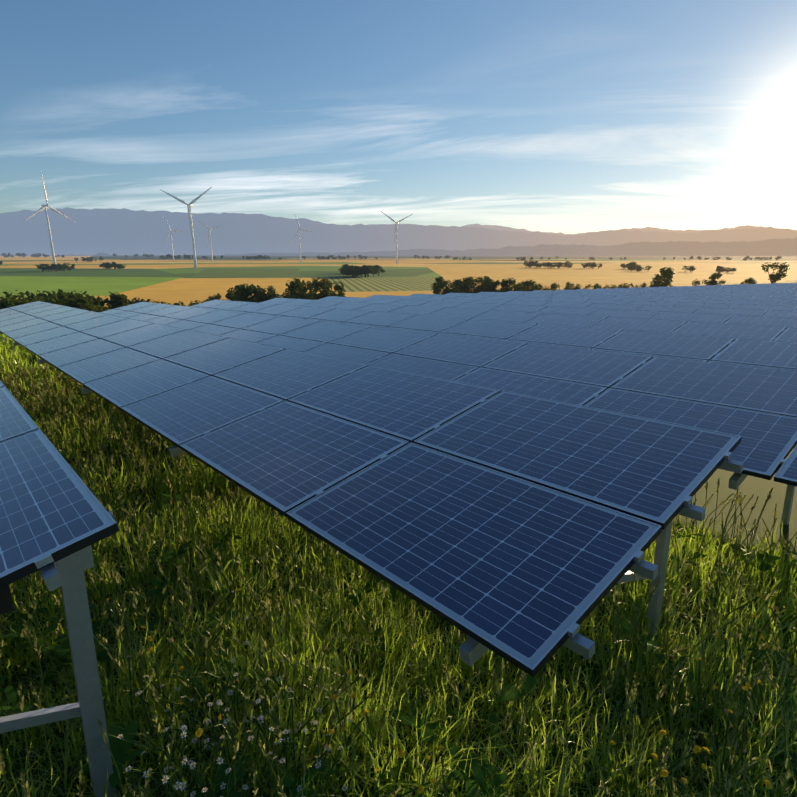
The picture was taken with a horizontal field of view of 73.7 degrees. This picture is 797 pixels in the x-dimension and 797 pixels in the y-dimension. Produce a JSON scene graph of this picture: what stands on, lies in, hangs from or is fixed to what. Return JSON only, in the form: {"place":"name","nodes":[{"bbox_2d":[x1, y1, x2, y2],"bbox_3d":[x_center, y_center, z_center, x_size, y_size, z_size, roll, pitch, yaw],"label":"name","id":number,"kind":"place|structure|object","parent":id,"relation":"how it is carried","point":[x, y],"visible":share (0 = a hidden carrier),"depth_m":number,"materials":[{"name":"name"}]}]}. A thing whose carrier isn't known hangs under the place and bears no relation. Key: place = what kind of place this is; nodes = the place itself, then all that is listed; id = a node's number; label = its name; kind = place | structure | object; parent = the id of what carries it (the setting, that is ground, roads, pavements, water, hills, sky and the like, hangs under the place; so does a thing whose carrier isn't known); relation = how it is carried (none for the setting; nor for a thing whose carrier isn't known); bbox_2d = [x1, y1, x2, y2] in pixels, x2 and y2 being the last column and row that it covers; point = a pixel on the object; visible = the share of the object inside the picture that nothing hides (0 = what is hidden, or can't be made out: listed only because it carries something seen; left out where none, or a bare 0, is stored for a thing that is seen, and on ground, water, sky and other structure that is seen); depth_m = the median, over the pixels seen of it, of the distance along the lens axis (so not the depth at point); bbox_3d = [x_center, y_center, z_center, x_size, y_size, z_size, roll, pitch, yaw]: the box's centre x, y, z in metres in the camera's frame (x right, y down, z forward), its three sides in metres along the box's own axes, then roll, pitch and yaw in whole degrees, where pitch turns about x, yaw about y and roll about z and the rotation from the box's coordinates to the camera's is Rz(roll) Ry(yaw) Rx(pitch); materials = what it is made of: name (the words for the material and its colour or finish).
{"place":"outdoors","nodes":[
{"label":"outdoors","id":0,"kind":"place"},
{"bbox_2d":[0,276,182,297],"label":"green field","id":1,"kind":"structure","parent":0,"point":[98,286],"depth_m":440.01,"materials":[{"name":"green plant"}]},
{"bbox_2d":[0,268,183,276],"bbox_3d":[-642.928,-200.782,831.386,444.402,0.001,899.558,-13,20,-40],"label":"dark field","id":2,"kind":"structure","parent":0,"point":[72,272],"depth_m":726.41,"materials":[{"name":"green plant"}]},
{"bbox_2d":[0,255,796,796],"bbox_3d":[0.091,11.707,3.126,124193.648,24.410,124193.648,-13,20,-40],"label":"ground","id":3,"kind":"structure","parent":0,"point":[314,267],"depth_m":3.91,"materials":[{"name":"green plant"}]},
{"bbox_2d":[1,295,29,308],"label":"bush","id":4,"kind":"object","parent":3,"relation":"on","point":[23,299],"depth_m":98.85,"materials":[{"name":"green plant"}]},
{"bbox_2d":[0,297,34,307],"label":"bush","id":5,"kind":"object","parent":3,"relation":"on","point":[5,302],"visible":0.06,"depth_m":95.63,"materials":[{"name":"green plant"}]},
{"bbox_2d":[1,290,53,301],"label":"hedge","id":6,"kind":"object","parent":3,"relation":"on","point":[27,293],"visible":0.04,"depth_m":122.79,"materials":[{"name":"green plant"}]},
{"bbox_2d":[27,293,55,302],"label":"bush","id":7,"kind":"object","parent":3,"relation":"on","point":[40,296],"depth_m":111.77,"materials":[{"name":"green plant"}]},
{"bbox_2d":[0,256,90,259],"bbox_3d":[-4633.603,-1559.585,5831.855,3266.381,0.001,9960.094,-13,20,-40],"label":"field","id":8,"kind":"structure","parent":3,"relation":"on","point":[39,258],"depth_m":3033.91,"materials":[{"name":"beige plant"}]},
{"bbox_2d":[23,173,75,263],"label":"wind turbine","id":9,"kind":"object","parent":3,"relation":"on","point":[44,206],"visible":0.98,"depth_m":871.67,"materials":[{"name":"white metal"}]},
{"bbox_2d":[47,291,70,302],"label":"bush","id":10,"kind":"object","parent":3,"relation":"on","point":[52,297],"visible":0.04,"depth_m":126.63,"materials":[{"name":"green plant"}]},
{"bbox_2d":[0,381,119,796],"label":"solar table","id":11,"kind":"object","parent":3,"relation":"on","point":[57,520],"visible":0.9,"depth_m":2.18,"materials":[{"name":"glass"}]},
{"bbox_2d":[0,585,13,614],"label":"junction box","id":12,"kind":"object","parent":11,"relation":"attached to","point":[6,604],"visible":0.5,"depth_m":2.01,"materials":[{"name":"black plastic"}]},
{"bbox_2d":[0,301,128,347],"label":"solar table","id":13,"kind":"object","parent":3,"relation":"on","point":[23,325],"visible":0.92,"depth_m":13.16,"materials":[{"name":"glass"}]},
{"bbox_2d":[33,290,99,311],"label":"bush","id":14,"kind":"object","parent":3,"relation":"on","point":[81,303],"visible":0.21,"depth_m":113.83,"materials":[{"name":"green plant"}]},
{"bbox_2d":[68,292,101,309],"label":"bush","id":15,"kind":"object","parent":3,"relation":"on","point":[74,296],"visible":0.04,"depth_m":127.87,"materials":[{"name":"green plant"}]},
{"bbox_2d":[70,293,101,311],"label":"bush","id":16,"kind":"object","parent":3,"relation":"on","point":[96,303],"visible":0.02,"depth_m":130.11,"materials":[{"name":"green plant"}]},
{"bbox_2d":[104,292,129,308],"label":"bush","id":17,"kind":"object","parent":3,"relation":"on","point":[118,300],"visible":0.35,"depth_m":140.26,"materials":[{"name":"green plant"}]},
{"bbox_2d":[127,297,153,303],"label":"bush","id":18,"kind":"object","parent":3,"relation":"on","point":[136,301],"visible":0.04,"depth_m":151.69,"materials":[{"name":"green plant"}]},
{"bbox_2d":[163,216,181,261],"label":"wind turbine","id":19,"kind":"object","parent":3,"relation":"on","point":[170,230],"visible":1,"depth_m":1777.83,"materials":[{"name":"white metal"}]},
{"bbox_2d":[173,300,198,305],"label":"bush","id":20,"kind":"object","parent":3,"relation":"on","point":[182,303],"visible":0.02,"depth_m":156.42,"materials":[{"name":"green plant"}]},
{"bbox_2d":[161,187,211,268],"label":"wind turbine","id":21,"kind":"object","parent":3,"relation":"on","point":[189,205],"visible":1,"depth_m":863.77,"materials":[{"name":"white metal"}]},
{"bbox_2d":[99,302,318,342],"bbox_3d":[-6.178,-1.420,14.719,2.026,2.053,11.770,-11,17,-40],"label":"solar table","id":22,"kind":"object","parent":3,"relation":"on","point":[252,327],"visible":0.58,"depth_m":12.86,"materials":[{"name":"glass"}]},
{"bbox_2d":[196,218,221,261],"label":"wind turbine","id":23,"kind":"object","parent":3,"relation":"on","point":[210,238],"visible":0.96,"depth_m":1716.35,"materials":[{"name":"white metal"}]},
{"bbox_2d":[207,293,221,300],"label":"bush","id":24,"kind":"object","parent":3,"relation":"on","point":[217,297],"visible":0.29,"depth_m":193.59,"materials":[{"name":"green plant"}]},
{"bbox_2d":[117,278,336,295],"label":"wheat","id":25,"kind":"object","parent":3,"relation":"on","point":[196,286],"visible":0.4,"depth_m":412.99,"materials":[{"name":"yellow plant"}]},
{"bbox_2d":[225,287,238,300],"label":"round tree","id":26,"kind":"object","parent":3,"relation":"on","point":[231,296],"visible":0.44,"depth_m":191.67,"materials":[{"name":"green plant"}]},
{"bbox_2d":[191,269,299,276],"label":"field","id":27,"kind":"structure","parent":3,"relation":"on","point":[249,273],"depth_m":690.03,"materials":[{"name":"orange plant"}]},
{"bbox_2d":[118,590,372,796],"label":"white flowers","id":28,"kind":"object","parent":3,"relation":"on","point":[191,767],"visible":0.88,"depth_m":2.40,"materials":[{"name":"green plant"}]},
{"bbox_2d":[235,284,262,302],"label":"tall tree","id":29,"kind":"object","parent":3,"relation":"on","point":[243,293],"visible":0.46,"depth_m":180.25,"materials":[{"name":"green plant"}]},
{"bbox_2d":[245,284,269,300],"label":"round tree","id":30,"kind":"object","parent":3,"relation":"on","point":[257,290],"visible":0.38,"depth_m":184.31,"materials":[{"name":"green plant"}]},
{"bbox_2d":[267,285,275,296],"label":"round tree","id":31,"kind":"object","parent":3,"relation":"on","point":[271,289],"visible":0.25,"depth_m":216.69,"materials":[{"name":"green plant"}]},
{"bbox_2d":[267,293,302,299],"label":"bush","id":32,"kind":"object","parent":3,"relation":"on","point":[285,296],"visible":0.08,"depth_m":184.27,"materials":[{"name":"green plant"}]},
{"bbox_2d":[285,278,313,299],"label":"round tree","id":33,"kind":"object","parent":3,"relation":"on","point":[297,284],"visible":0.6,"depth_m":191.69,"materials":[{"name":"green plant"}]},
{"bbox_2d":[189,299,417,326],"bbox_3d":[-4.141,-1.825,16.476,2.026,2.053,11.770,-11,17,-40],"label":"solar table","id":34,"kind":"object","parent":3,"relation":"on","point":[369,318],"visible":0.52,"depth_m":14.93,"materials":[{"name":"glass"}]},
{"bbox_2d":[292,213,314,261],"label":"wind turbine","id":35,"kind":"object","parent":3,"relation":"on","point":[299,237],"visible":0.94,"depth_m":1691.10,"materials":[{"name":"white metal"}]},
{"bbox_2d":[300,281,317,294],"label":"round tree","id":36,"kind":"object","parent":3,"relation":"on","point":[308,286],"visible":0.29,"depth_m":217.86,"materials":[{"name":"green plant"}]},
{"bbox_2d":[309,278,328,299],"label":"round tree","id":37,"kind":"object","parent":3,"relation":"on","point":[316,284],"visible":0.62,"depth_m":206.39,"materials":[{"name":"green plant"}]},
{"bbox_2d":[315,278,336,299],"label":"round tree","id":38,"kind":"object","parent":3,"relation":"on","point":[330,282],"visible":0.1,"depth_m":209.00,"materials":[{"name":"green plant"}]},
{"bbox_2d":[322,281,345,296],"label":"round tree","id":39,"kind":"object","parent":3,"relation":"on","point":[336,287],"visible":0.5,"depth_m":198.78,"materials":[{"name":"green plant"}]},
{"bbox_2d":[363,265,374,276],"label":"round tree","id":40,"kind":"object","parent":3,"relation":"on","point":[367,267],"visible":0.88,"depth_m":579.04,"materials":[{"name":"green plant"}]},
{"bbox_2d":[260,298,489,317],"bbox_3d":[-2.104,-2.229,18.233,2.026,2.053,11.770,-11,17,-40],"label":"solar table","id":41,"kind":"object","parent":3,"relation":"on","point":[437,311],"visible":0.44,"depth_m":16.91,"materials":[{"name":"glass"}]},
{"bbox_2d":[374,266,384,275],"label":"round tree","id":42,"kind":"object","parent":3,"relation":"on","point":[381,269],"visible":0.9,"depth_m":605.49,"materials":[{"name":"green plant"}]},
{"bbox_2d":[24,318,743,677],"bbox_3d":[-2.640,0.385,6.822,2.026,2.053,11.770,-11,17,-40],"label":"solar table","id":43,"kind":"object","parent":3,"relation":"on","point":[522,532],"visible":0.98,"depth_m":3.17,"materials":[{"name":"glass"}]},
{"bbox_2d":[327,276,449,291],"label":"vineyard","id":44,"kind":"object","parent":3,"relation":"on","point":[368,284],"visible":0.8,"depth_m":455.00,"materials":[{"name":"green plant"}]},
{"bbox_2d":[382,212,413,263],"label":"wind turbine","id":45,"kind":"object","parent":3,"relation":"on","point":[396,234],"visible":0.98,"depth_m":1355.98,"materials":[{"name":"white metal"}]},
{"bbox_2d":[0,333,796,796],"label":"meadow grass","id":46,"kind":"structure","parent":3,"relation":"on","point":[440,697],"depth_m":3.04,"materials":[{"name":"green plant"}]},
{"bbox_2d":[0,360,796,796],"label":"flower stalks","id":47,"kind":"object","parent":3,"relation":"on","point":[32,394],"depth_m":3.14,"materials":[{"name":"green plant"}]},
{"bbox_2d":[0,425,796,796],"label":"meadow weeds","id":48,"kind":"object","parent":3,"relation":"on","point":[476,773],"visible":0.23,"depth_m":2.99,"materials":[{"name":"green plant"}]},
{"bbox_2d":[0,237,796,255],"bbox_3d":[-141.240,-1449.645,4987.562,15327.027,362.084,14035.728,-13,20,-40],"label":"mountain foothills","id":49,"kind":"structure","parent":3,"relation":"on","point":[779,247],"depth_m":8838.66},
{"bbox_2d":[45,583,796,796],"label":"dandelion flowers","id":50,"kind":"object","parent":3,"relation":"on","point":[401,755],"visible":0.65,"depth_m":2.39,"materials":[{"name":"yellow plant"}]},
{"bbox_2d":[318,296,547,311],"bbox_3d":[-0.068,-2.633,19.989,2.026,2.053,11.770,-11,17,-40],"label":"solar table","id":51,"kind":"object","parent":3,"relation":"on","point":[512,307],"visible":0.35,"depth_m":18.81,"materials":[{"name":"glass"}]},
{"bbox_2d":[96,543,777,796],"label":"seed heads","id":52,"kind":"object","parent":3,"relation":"on","point":[725,710],"visible":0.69,"depth_m":2.65,"materials":[{"name":"green plant"}]},
{"bbox_2d":[431,276,443,293],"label":"tall tree","id":53,"kind":"object","parent":3,"relation":"on","point":[435,286],"visible":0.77,"depth_m":267.16,"materials":[{"name":"green plant"}]},
{"bbox_2d":[84,479,796,796],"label":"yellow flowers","id":54,"kind":"object","parent":3,"relation":"on","point":[697,749],"visible":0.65,"depth_m":2.54,"materials":[{"name":"green plant"}]},
{"bbox_2d":[437,280,453,294],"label":"round tree","id":55,"kind":"object","parent":3,"relation":"on","point":[446,290],"visible":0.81,"depth_m":254.90,"materials":[{"name":"green plant"}]},
{"bbox_2d":[450,279,463,292],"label":"round tree","id":56,"kind":"object","parent":3,"relation":"on","point":[458,282],"visible":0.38,"depth_m":278.25,"materials":[{"name":"green plant"}]},
{"bbox_2d":[456,276,473,292],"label":"tall tree","id":57,"kind":"object","parent":3,"relation":"on","point":[468,278],"visible":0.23,"depth_m":270.60,"materials":[{"name":"green plant"}]},
{"bbox_2d":[458,281,480,292],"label":"bush","id":58,"kind":"object","parent":3,"relation":"on","point":[466,286],"visible":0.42,"depth_m":262.50,"materials":[{"name":"green plant"}]},
{"bbox_2d":[367,295,593,307],"bbox_3d":[1.969,-3.038,21.747,2.026,2.053,11.770,-11,17,-40],"label":"solar table","id":59,"kind":"object","parent":3,"relation":"on","point":[542,303],"visible":0.19,"depth_m":20.74,"materials":[{"name":"glass"}]},
{"bbox_2d":[471,276,491,292],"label":"round tree","id":60,"kind":"object","parent":3,"relation":"on","point":[486,281],"visible":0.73,"depth_m":253.94,"materials":[{"name":"green plant"}]},
{"bbox_2d":[488,280,504,291],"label":"round tree","id":61,"kind":"object","parent":3,"relation":"on","point":[493,284],"visible":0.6,"depth_m":253.17,"materials":[{"name":"green plant"}]},
{"bbox_2d":[500,279,510,291],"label":"tall tree","id":62,"kind":"object","parent":3,"relation":"on","point":[503,283],"visible":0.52,"depth_m":271.18,"materials":[{"name":"green plant"}]},
{"bbox_2d":[505,278,515,291],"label":"round tree","id":63,"kind":"object","parent":3,"relation":"on","point":[511,281],"visible":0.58,"depth_m":265.81,"materials":[{"name":"green plant"}]},
{"bbox_2d":[511,282,527,290],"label":"round tree","id":64,"kind":"object","parent":3,"relation":"on","point":[518,286],"visible":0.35,"depth_m":248.58,"materials":[{"name":"green plant"}]},
{"bbox_2d":[409,294,630,303],"bbox_3d":[4.005,-3.442,23.503,2.026,2.053,11.770,-11,17,-40],"label":"solar table","id":65,"kind":"object","parent":3,"relation":"on","point":[537,299],"visible":0.23,"depth_m":22.55,"materials":[{"name":"glass"}]},
{"bbox_2d":[256,321,796,525],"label":"solar table","id":66,"kind":"object","parent":3,"relation":"on","point":[755,408],"visible":0.65,"depth_m":5.50,"materials":[{"name":"glass"}]},
{"bbox_2d":[523,280,536,290],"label":"round tree","id":67,"kind":"object","parent":3,"relation":"on","point":[530,283],"visible":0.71,"depth_m":278.24,"materials":[{"name":"green plant"}]},
{"bbox_2d":[533,284,549,289],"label":"bush","id":68,"kind":"object","parent":3,"relation":"on","point":[539,287],"visible":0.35,"depth_m":286.43,"materials":[{"name":"green plant"}]},
{"bbox_2d":[445,293,661,301],"bbox_3d":[6.042,-3.846,25.261,2.026,2.053,11.770,-11,17,-40],"label":"solar table","id":69,"kind":"object","parent":3,"relation":"on","point":[580,297],"visible":0.17,"depth_m":24.42,"materials":[{"name":"glass"}]},
{"bbox_2d":[550,282,560,290],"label":"bush","id":70,"kind":"object","parent":3,"relation":"on","point":[553,287],"visible":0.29,"depth_m":284.34,"materials":[{"name":"green plant"}]},
{"bbox_2d":[564,283,581,289],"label":"bush","id":71,"kind":"object","parent":3,"relation":"on","point":[576,287],"visible":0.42,"depth_m":281.22,"materials":[{"name":"green plant"}]},
{"bbox_2d":[479,292,689,298],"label":"solar table","id":72,"kind":"object","parent":3,"relation":"on","point":[629,296],"visible":0.04,"depth_m":26.29,"materials":[{"name":"glass"}]},
{"bbox_2d":[384,315,796,371],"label":"solar table","id":73,"kind":"object","parent":3,"relation":"on","point":[776,355],"visible":0.52,"depth_m":8.35,"materials":[{"name":"glass"}]},
{"bbox_2d":[582,284,598,288],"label":"bush","id":74,"kind":"object","parent":3,"relation":"on","point":[588,285],"visible":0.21,"depth_m":286.69,"materials":[{"name":"green plant"}]},
{"bbox_2d":[596,284,616,288],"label":"bush","id":75,"kind":"object","parent":3,"relation":"on","point":[612,286],"visible":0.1,"depth_m":280.38,"materials":[{"name":"green plant"}]},
{"bbox_2d":[508,291,711,297],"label":"solar table","id":76,"kind":"object","parent":3,"relation":"on","point":[708,296],"visible":0.1,"depth_m":28.20,"materials":[{"name":"glass"}]},
{"bbox_2d":[425,263,796,284],"bbox_3d":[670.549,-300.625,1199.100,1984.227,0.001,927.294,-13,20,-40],"label":"wheat","id":77,"kind":"object","parent":3,"relation":"on","point":[603,274],"visible":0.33,"depth_m":690.60,"materials":[{"name":"yellow plant"}]},
{"bbox_2d":[621,283,639,287],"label":"bush","id":78,"kind":"object","parent":3,"relation":"on","point":[628,286],"visible":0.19,"depth_m":275.32,"materials":[{"name":"green plant"}]},
{"bbox_2d":[534,290,732,295],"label":"solar table","id":79,"kind":"object","parent":3,"relation":"on","point":[636,293],"visible":0.1,"depth_m":29.99,"materials":[{"name":"glass"}]},
{"bbox_2d":[472,310,796,342],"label":"solar table","id":80,"kind":"object","parent":3,"relation":"on","point":[762,332],"visible":0.33,"depth_m":10.75,"materials":[{"name":"glass"}]},
{"bbox_2d":[555,290,749,294],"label":"solar table","id":81,"kind":"object","parent":3,"relation":"on","point":[657,292],"visible":0.1,"depth_m":31.81,"materials":[{"name":"glass"}]},
{"bbox_2d":[649,267,674,286],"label":"tall tree","id":82,"kind":"object","parent":3,"relation":"on","point":[667,273],"visible":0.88,"depth_m":289.72,"materials":[{"name":"green plant"}]},
{"bbox_2d":[537,306,796,327],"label":"solar table","id":83,"kind":"object","parent":3,"relation":"on","point":[787,322],"visible":0.27,"depth_m":12.99,"materials":[{"name":"glass"}]},
{"bbox_2d":[577,289,764,292],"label":"solar table","id":84,"kind":"object","parent":3,"relation":"on","point":[672,291],"visible":0.19,"depth_m":33.67,"materials":[{"name":"glass"}]},
{"bbox_2d":[597,288,778,291],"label":"solar table","id":85,"kind":"object","parent":3,"relation":"on","point":[691,290],"visible":0.17,"depth_m":35.31,"materials":[{"name":"glass"}]},
{"bbox_2d":[586,303,796,316],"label":"solar table","id":86,"kind":"object","parent":3,"relation":"on","point":[775,313],"visible":0.29,"depth_m":15.18,"materials":[{"name":"glass"}]},
{"bbox_2d":[691,279,709,285],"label":"bush","id":87,"kind":"object","parent":3,"relation":"on","point":[698,282],"visible":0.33,"depth_m":283.21,"materials":[{"name":"green plant"}]},
{"bbox_2d":[613,288,790,290],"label":"solar table","id":88,"kind":"object","parent":3,"relation":"on","point":[703,289],"visible":0.1,"depth_m":37.31,"materials":[{"name":"glass"}]},
{"bbox_2d":[627,301,796,310],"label":"solar table","id":89,"kind":"object","parent":3,"relation":"on","point":[745,306],"visible":0.21,"depth_m":17.28,"materials":[{"name":"glass"}]},
{"bbox_2d":[630,287,796,290],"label":"solar table","id":90,"kind":"object","parent":3,"relation":"on","point":[709,288],"visible":0.06,"depth_m":38.60,"materials":[{"name":"glass"}]},
{"bbox_2d":[706,272,725,284],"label":"round tree","id":91,"kind":"object","parent":3,"relation":"on","point":[713,277],"visible":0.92,"depth_m":277.55,"materials":[{"name":"green plant"}]},
{"bbox_2d":[644,287,796,289],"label":"solar table","id":92,"kind":"object","parent":3,"relation":"on","point":[716,288],"visible":0.1,"depth_m":41.19,"materials":[{"name":"glass"}]},
{"bbox_2d":[671,286,783,287],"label":"solar table","id":93,"kind":"object","parent":3,"relation":"on","point":[735,287],"visible":0.06,"depth_m":44.74,"materials":[{"name":"glass"}]},
{"bbox_2d":[659,299,796,305],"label":"solar table","id":94,"kind":"object","parent":3,"relation":"on","point":[734,302],"visible":0.12,"depth_m":19.37,"materials":[{"name":"glass"}]},
{"bbox_2d":[688,297,796,302],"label":"solar table","id":95,"kind":"object","parent":3,"relation":"on","point":[742,299],"visible":0.19,"depth_m":21.50,"materials":[{"name":"glass"}]},
{"bbox_2d":[699,286,796,287],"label":"solar table","id":96,"kind":"object","parent":3,"relation":"on","point":[737,286],"depth_m":48.13,"materials":[{"name":"glass"}]},
{"bbox_2d":[741,277,756,283],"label":"bush","id":97,"kind":"object","parent":3,"relation":"on","point":[749,281],"visible":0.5,"depth_m":277.68,"materials":[{"name":"green plant"}]},
{"bbox_2d":[733,285,773,285],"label":"solar table","id":98,"kind":"object","parent":3,"relation":"on","point":[753,285],"visible":0.12,"depth_m":53.57,"materials":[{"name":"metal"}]},
{"bbox_2d":[743,286,787,286],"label":"solar table","id":99,"kind":"object","parent":3,"relation":"on","point":[765,286],"visible":0.08,"depth_m":48.26,"materials":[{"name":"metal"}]},
{"bbox_2d":[761,262,789,282],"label":"round tree","id":100,"kind":"object","parent":3,"relation":"on","point":[777,276],"visible":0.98,"depth_m":271.65,"materials":[{"name":"green plant"}]},
{"bbox_2d":[0,208,796,254],"bbox_3d":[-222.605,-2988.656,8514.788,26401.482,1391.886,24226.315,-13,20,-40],"label":"mountain ridge","id":101,"kind":"structure","parent":0,"point":[122,231],"depth_m":15412.74,"materials":[{"name":"stone"}]},
{"bbox_2d":[0,0,796,233],"label":"sky","id":102,"kind":"structure","parent":0,"point":[554,116],"materials":[{"name":"blue"}]},
{"bbox_2d":[369,224,764,235],"bbox_3d":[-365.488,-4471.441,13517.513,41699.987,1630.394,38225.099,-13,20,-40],"label":"mountain","id":103,"kind":"structure","parent":0,"point":[501,228],"depth_m":26755.88,"materials":[{"name":"stone"}]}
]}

